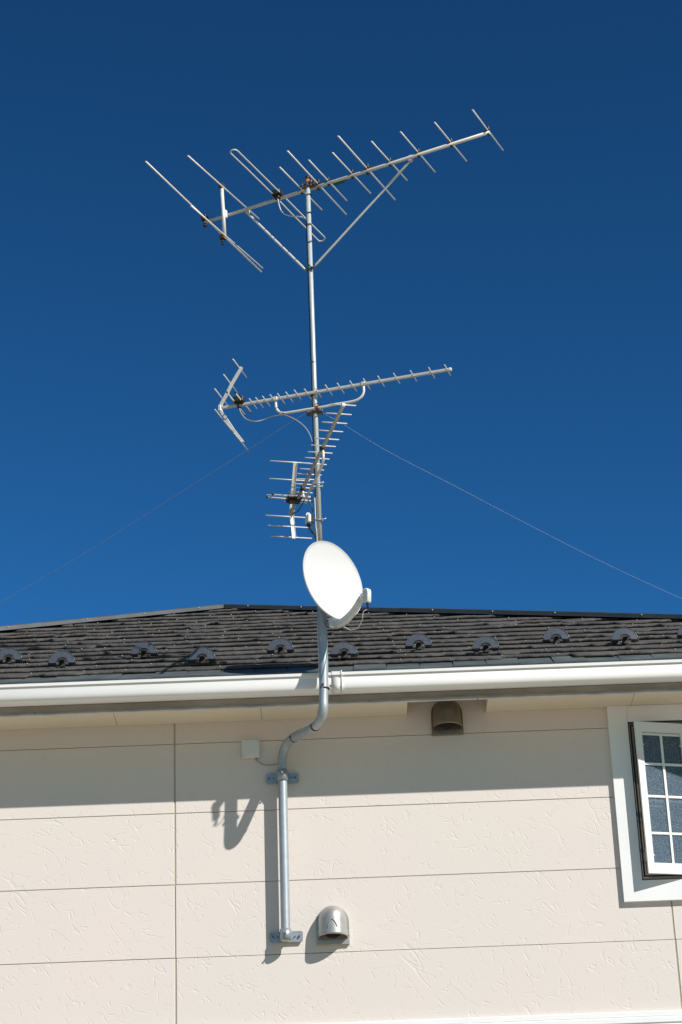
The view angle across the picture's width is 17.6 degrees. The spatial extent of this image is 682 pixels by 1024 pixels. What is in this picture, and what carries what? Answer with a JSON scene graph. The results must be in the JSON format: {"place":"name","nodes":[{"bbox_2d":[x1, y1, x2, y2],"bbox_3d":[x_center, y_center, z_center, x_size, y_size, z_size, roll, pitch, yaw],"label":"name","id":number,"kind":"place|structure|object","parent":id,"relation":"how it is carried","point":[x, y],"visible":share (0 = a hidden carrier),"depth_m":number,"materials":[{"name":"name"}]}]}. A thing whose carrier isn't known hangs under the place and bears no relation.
{"place":"outdoors","nodes":[
{"label":"outdoors","id":0,"kind":"place"},
{"bbox_2d":[0,0,681,625],"label":"sky","id":1,"kind":"structure","parent":0,"point":[544,270],"materials":[{"name":"blue"}]},
{"label":"ground","id":2,"kind":"structure","parent":0,"visible":0},
{"bbox_2d":[0,604,681,1023],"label":"house","id":3,"kind":"structure","parent":2,"relation":"on","point":[512,854],"depth_m":13.68,"materials":[{"name":"beige"}]},
{"bbox_2d":[0,648,22,663],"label":"snow guard","id":4,"kind":"object","parent":3,"relation":"on","point":[8,653],"visible":0.99,"depth_m":14.62,"materials":[{"name":"metal"}]},
{"bbox_2d":[48,650,76,667],"bbox_3d":[-1.829,0.970,14.345,0.173,0.116,0.193,12,-28,-29],"label":"snow guard","id":5,"kind":"object","parent":3,"relation":"on","point":[61,656],"visible":0.99,"depth_m":14.31,"materials":[{"name":"metal"}]},
{"bbox_2d":[130,641,157,658],"bbox_3d":[-1.295,0.934,14.748,0.173,0.116,0.193,-16,-28,29],"label":"snow guard","id":6,"kind":"object","parent":3,"relation":"on","point":[142,647],"visible":1,"depth_m":14.71,"materials":[{"name":"metal"}]},
{"bbox_2d":[188,647,216,663],"bbox_3d":[-0.876,0.939,14.245,0.173,0.116,0.193,-16,-28,27],"label":"snow guard","id":7,"kind":"object","parent":3,"relation":"on","point":[201,652],"visible":1,"depth_m":14.20,"materials":[{"name":"metal"}]},
{"bbox_2d":[242,740,277,765],"bbox_3d":[-0.504,1.521,13.921,0.245,0.169,0.040,-2,-24,0],"label":"junction box","id":8,"kind":"object","parent":3,"relation":"attached to","point":[250,749],"visible":1,"depth_m":13.91,"materials":[{"name":"plastic"}]},
{"bbox_2d":[267,638,294,653],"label":"snow guard","id":9,"kind":"object","parent":3,"relation":"on","point":[280,644],"visible":0.99,"depth_m":14.61,"materials":[{"name":"metal"}]},
{"bbox_2d":[266,175,331,942],"bbox_3d":[-0.266,0.180,14.250,0.182,5.129,0.727,12,-28,-29],"label":"antenna mast","id":10,"kind":"object","parent":3,"relation":"attached to","point":[282,777],"visible":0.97,"depth_m":13.69,"materials":[{"name":"metal"}]},
{"bbox_2d":[1,411,309,601],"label":"guy wire","id":11,"kind":"object","parent":10,"relation":"attached to","point":[158,506],"visible":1,"depth_m":15.49,"materials":[{"name":"grey metal"}]},
{"bbox_2d":[265,403,355,538],"bbox_3d":[-0.236,-0.315,14.105,0.340,0.679,1.782,2,-25,-10],"label":"television antenna","id":12,"kind":"object","parent":10,"relation":"attached to","point":[293,499],"visible":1,"depth_m":14.34,"materials":[{"name":"metal"}]},
{"bbox_2d":[305,512,325,541],"bbox_3d":[-0.155,0.156,13.914,0.135,0.332,0.052,-2,-24,0],"label":"signal mixer","id":13,"kind":"object","parent":10,"relation":"attached to","point":[309,519],"visible":0.88,"depth_m":13.95,"materials":[{"name":"plastic"}]},
{"bbox_2d":[145,109,503,272],"bbox_3d":[0.038,-2.037,14.905,2.196,0.914,1.650,-12,-26,21],"label":"television antenna","id":14,"kind":"object","parent":10,"relation":"attached to","point":[278,195],"visible":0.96,"depth_m":14.96,"materials":[{"name":"metal"}]},
{"bbox_2d":[214,359,451,450],"bbox_3d":[-0.037,-0.746,14.315,1.575,0.626,0.361,-7,-25,10],"label":"television antenna","id":15,"kind":"object","parent":10,"relation":"attached to","point":[238,400],"visible":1,"depth_m":14.31,"materials":[{"name":"metal"}]},
{"bbox_2d":[302,541,370,629],"bbox_3d":[-0.027,0.458,13.635,0.415,0.658,0.483,-2,-24,0],"label":"satellite dish","id":16,"kind":"object","parent":10,"relation":"attached to","point":[333,583],"visible":1,"depth_m":13.72,"materials":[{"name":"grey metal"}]},
{"bbox_2d":[329,416,679,597],"bbox_3d":[1.489,0.149,15.299,4.097,0.785,0.168,15,-30,-34],"label":"guy wire","id":17,"kind":"object","parent":10,"relation":"attached to","point":[486,502],"visible":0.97,"depth_m":15.10,"materials":[{"name":"grey metal"}]},
{"bbox_2d":[316,905,349,945],"bbox_3d":[-0.051,2.504,13.419,0.201,0.240,0.134,-2,-24,0],"label":"vent hood","id":18,"kind":"object","parent":3,"relation":"attached to","point":[332,924],"visible":1,"depth_m":13.41,"materials":[{"name":"metal"}]},
{"bbox_2d":[330,642,357,660],"bbox_3d":[0.036,0.905,14.246,0.173,0.116,0.193,-15,-27,26],"label":"snow guard","id":19,"kind":"object","parent":3,"relation":"on","point":[343,647],"visible":0.99,"depth_m":14.21,"materials":[{"name":"metal"}]},
{"bbox_2d":[405,633,432,649],"bbox_3d":[0.496,0.874,14.610,0.173,0.116,0.193,11,-27,-27],"label":"snow guard","id":20,"kind":"object","parent":3,"relation":"on","point":[417,639],"visible":1,"depth_m":14.57,"materials":[{"name":"metal"}]},
{"bbox_2d":[431,701,463,735],"bbox_3d":[0.672,1.282,13.961,0.201,0.240,0.133,-2,-24,0],"label":"vent hood","id":21,"kind":"object","parent":3,"relation":"attached to","point":[446,718],"visible":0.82,"depth_m":13.95,"materials":[{"name":"brown metal"}]},
{"bbox_2d":[472,636,499,652],"bbox_3d":[0.918,0.871,14.284,0.173,0.116,0.193,11,-27,-26],"label":"snow guard","id":22,"kind":"object","parent":3,"relation":"on","point":[485,642],"visible":0.99,"depth_m":14.24,"materials":[{"name":"metal"}]},
{"bbox_2d":[542,627,569,643],"bbox_3d":[1.446,0.836,14.679,0.173,0.116,0.193,-16,-28,28],"label":"snow guard","id":23,"kind":"object","parent":3,"relation":"on","point":[555,632],"visible":1,"depth_m":14.64,"materials":[{"name":"metal"}]},
{"bbox_2d":[611,627,638,645],"bbox_3d":[1.879,0.827,14.502,0.173,0.116,0.193,-15,-27,26],"label":"snow guard","id":24,"kind":"object","parent":3,"relation":"on","point":[624,633],"visible":1,"depth_m":14.46,"materials":[{"name":"metal"}]},
{"bbox_2d":[606,704,681,902],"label":"window","id":25,"kind":"structure","parent":3,"relation":"in","point":[645,741],"depth_m":13.74,"materials":[{"name":"grey"}]},
{"bbox_2d":[677,626,681,637],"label":"snow guard","id":26,"kind":"object","parent":3,"relation":"on","point":[679,635],"visible":1,"depth_m":14.62,"materials":[{"name":"metal"}]}
]}

